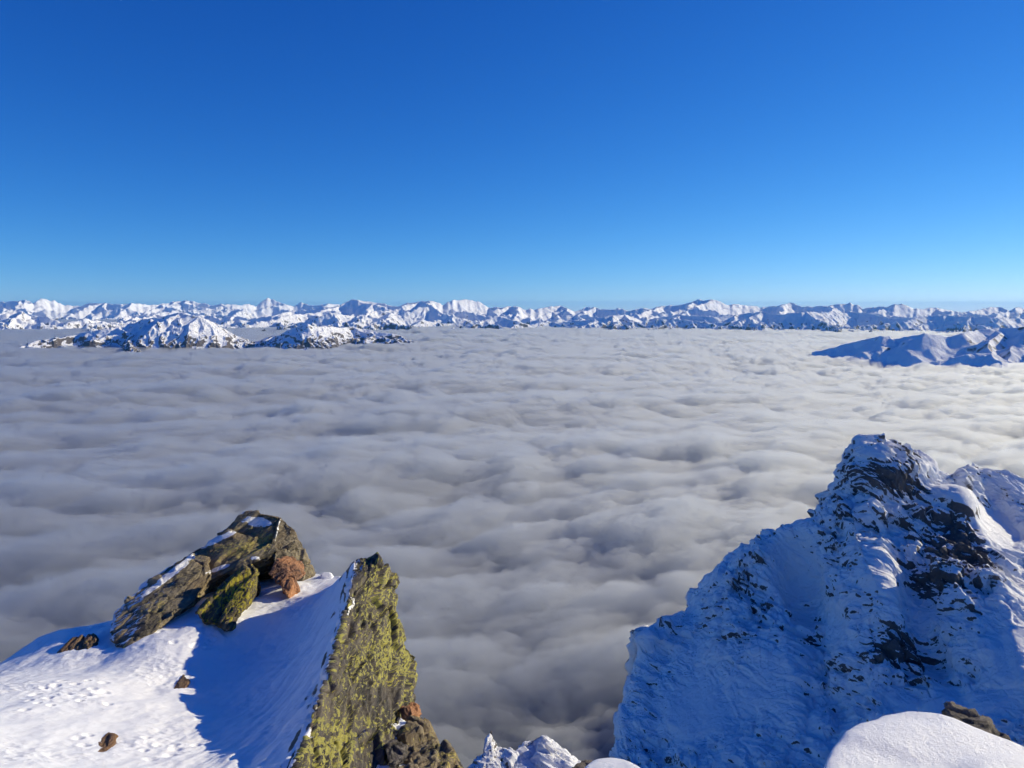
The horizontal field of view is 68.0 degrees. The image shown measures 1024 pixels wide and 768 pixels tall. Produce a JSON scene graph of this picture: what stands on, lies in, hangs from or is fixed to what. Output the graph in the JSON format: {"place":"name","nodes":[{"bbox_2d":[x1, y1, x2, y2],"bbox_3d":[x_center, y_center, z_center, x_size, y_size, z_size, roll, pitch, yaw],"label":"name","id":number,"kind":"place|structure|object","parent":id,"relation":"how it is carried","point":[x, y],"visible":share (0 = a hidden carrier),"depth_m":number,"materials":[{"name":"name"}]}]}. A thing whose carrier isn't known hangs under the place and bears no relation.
{"place":"outdoors","nodes":[
{"label":"outdoors","id":0,"kind":"place"},
{"bbox_2d":[10,313,255,358],"bbox_3d":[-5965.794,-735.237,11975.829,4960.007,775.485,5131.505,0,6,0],"label":"rocky ridge","id":1,"kind":"structure","parent":0,"point":[178,334],"depth_m":11177.78,"materials":[{"name":"white snow"}]},
{"bbox_2d":[0,311,336,336],"bbox_3d":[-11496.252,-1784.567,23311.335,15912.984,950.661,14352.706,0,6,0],"label":"mountain range","id":2,"kind":"structure","parent":0,"point":[19,322],"depth_m":21889.12,"materials":[{"name":"white snow"}]},
{"bbox_2d":[0,298,339,321],"bbox_3d":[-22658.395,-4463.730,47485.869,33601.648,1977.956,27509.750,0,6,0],"label":"mountain range","id":3,"kind":"structure","parent":0,"point":[104,312],"depth_m":45253.34,"materials":[{"name":"white snow"}]},
{"bbox_2d":[0,561,355,767],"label":"snow slope","id":4,"kind":"structure","parent":0,"point":[244,698],"depth_m":6.56,"materials":[{"name":"white snow"}]},
{"bbox_2d":[57,633,98,652],"bbox_3d":[-4.445,2.885,8.081,0.584,0.383,0.960,0,6,0],"label":"layered rock","id":5,"kind":"object","parent":4,"relation":"on","point":[81,642],"visible":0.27,"depth_m":8.00,"materials":[{"name":"brown stone"}]},
{"bbox_2d":[98,732,117,751],"bbox_3d":[-2.806,2.523,5.237,0.139,0.254,0.706,-1,6,-14],"label":"brown stone","id":6,"kind":"object","parent":4,"relation":"on","point":[108,740],"visible":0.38,"depth_m":5.25,"materials":[{"name":"brown stone"}]},
{"bbox_2d":[174,675,189,688],"bbox_3d":[-3.024,2.809,6.997,0.111,0.189,0.630,-1,6,-10],"label":"brown stone","id":7,"kind":"object","parent":4,"relation":"on","point":[183,682],"visible":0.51,"depth_m":6.96,"materials":[{"name":"brown stone"}]},
{"bbox_2d":[110,510,315,647],"bbox_3d":[-3.860,2.539,9.628,1.768,1.585,3.423,3,7,28],"label":"boulder outcrop","id":8,"kind":"object","parent":4,"relation":"on","point":[261,543],"visible":0.77,"depth_m":9.43,"materials":[{"name":"grey stone"}]},
{"bbox_2d":[195,563,260,631],"bbox_3d":[-3.240,2.537,8.739,0.596,0.782,1.403,0,6,0],"label":"wedge boulder","id":9,"kind":"object","parent":4,"relation":"on","point":[227,604],"visible":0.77,"depth_m":8.47,"materials":[{"name":"green stone"}]},
{"bbox_2d":[269,555,305,598],"bbox_3d":[-2.792,2.468,9.457,0.377,0.581,0.912,0,6,0],"label":"rusty boulder","id":10,"kind":"object","parent":4,"relation":"on","point":[287,572],"visible":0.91,"depth_m":9.31,"materials":[{"name":"brown stone"}]},
{"bbox_2d":[320,572,333,578],"bbox_3d":[-2.447,2.555,10.046,0.162,0.122,0.246,0,6,0],"label":"snow lump","id":11,"kind":"object","parent":4,"relation":"on","point":[326,575],"visible":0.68,"depth_m":10.01,"materials":[{"name":"white snow"}]},
{"bbox_2d":[288,552,417,767],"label":"lichen slab","id":12,"kind":"structure","parent":4,"relation":"on","point":[368,683],"depth_m":6.62,"materials":[{"name":"stone"}]},
{"bbox_2d":[376,718,405,767],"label":"snow patch","id":13,"kind":"object","parent":4,"relation":"on","point":[398,727],"visible":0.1,"depth_m":6.31,"materials":[{"name":"white snow"}]},
{"bbox_2d":[383,739,407,767],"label":"dark stone","id":14,"kind":"object","parent":13,"relation":"on","point":[396,751],"visible":1,"depth_m":5.55,"materials":[{"name":"grey stone"}]},
{"bbox_2d":[396,715,463,767],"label":"rock rib","id":15,"kind":"object","parent":4,"relation":"on","point":[417,735],"visible":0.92,"depth_m":5.86,"materials":[{"name":"brown stone"}]},
{"bbox_2d":[400,702,421,721],"bbox_3d":[-0.928,2.989,6.918,0.162,0.185,0.353,2,6,15],"label":"rusty stone","id":16,"kind":"object","parent":15,"relation":"on","point":[412,709],"visible":0.78,"depth_m":6.85,"materials":[{"name":"brown stone"}]},
{"bbox_2d":[468,731,506,767],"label":"snowy pinnacle","id":17,"kind":"object","parent":4,"relation":"on","point":[490,756],"visible":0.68,"depth_m":20.37,"materials":[{"name":"white snow"}]},
{"bbox_2d":[500,735,580,767],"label":"snowy pinnacle","id":18,"kind":"object","parent":4,"relation":"on","point":[543,751],"visible":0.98,"depth_m":17.92,"materials":[{"name":"white snow"}]},
{"bbox_2d":[572,760,591,767],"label":"grey stone","id":19,"kind":"object","parent":4,"relation":"on","point":[583,764],"visible":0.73,"depth_m":5.34,"materials":[{"name":"grey stone"}]},
{"bbox_2d":[585,758,639,767],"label":"snow mound","id":20,"kind":"object","parent":4,"relation":"on","point":[609,763],"visible":1,"depth_m":4.93,"materials":[{"name":"white snow"}]},
{"bbox_2d":[253,324,416,354],"bbox_3d":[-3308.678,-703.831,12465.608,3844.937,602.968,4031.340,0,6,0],"label":"rocky ridge","id":21,"kind":"structure","parent":0,"point":[306,339],"depth_m":11698.19,"materials":[{"name":"white snow"}]},
{"bbox_2d":[0,322,1023,767],"bbox_3d":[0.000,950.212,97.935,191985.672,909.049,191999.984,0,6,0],"label":"cloud","id":22,"kind":"structure","parent":0,"point":[542,522],"depth_m":3191.57,"materials":[{"name":"grey"}]},
{"bbox_2d":[0,0,1023,312],"label":"sky","id":23,"kind":"structure","parent":0,"point":[574,155],"materials":[{"name":"blue"}]},
{"bbox_2d":[275,299,1023,324],"bbox_3d":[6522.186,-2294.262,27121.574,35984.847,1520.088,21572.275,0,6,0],"label":"mountain range","id":24,"kind":"structure","parent":0,"point":[465,312],"depth_m":28264.09,"materials":[{"name":"white snow"}]},
{"bbox_2d":[279,310,1023,336],"bbox_3d":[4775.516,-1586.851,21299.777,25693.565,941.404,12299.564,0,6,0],"label":"mountain range","id":25,"kind":"structure","parent":0,"point":[833,323],"depth_m":21146.52,"materials":[{"name":"white snow"}]},
{"bbox_2d":[609,433,1023,767],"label":"snowy rock face","id":26,"kind":"object","parent":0,"point":[887,578],"visible":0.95,"depth_m":97.34},
{"bbox_2d":[811,327,1023,379],"bbox_3d":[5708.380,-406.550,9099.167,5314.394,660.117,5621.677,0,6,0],"label":"mountain range","id":27,"kind":"structure","parent":0,"point":[996,353],"depth_m":8332.26,"materials":[{"name":"white snow"}]},
{"bbox_2d":[824,711,1023,767],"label":"snow mound","id":28,"kind":"object","parent":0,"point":[911,739],"visible":1,"depth_m":4.02,"materials":[{"name":"white snow"}]},
{"bbox_2d":[941,701,1012,741],"bbox_3d":[3.060,2.483,5.203,0.436,0.631,0.707,0,6,0],"label":"crumbly rock","id":29,"kind":"object","parent":28,"relation":"on","point":[971,717],"visible":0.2,"depth_m":5.05,"materials":[{"name":"grey stone"}]}
]}

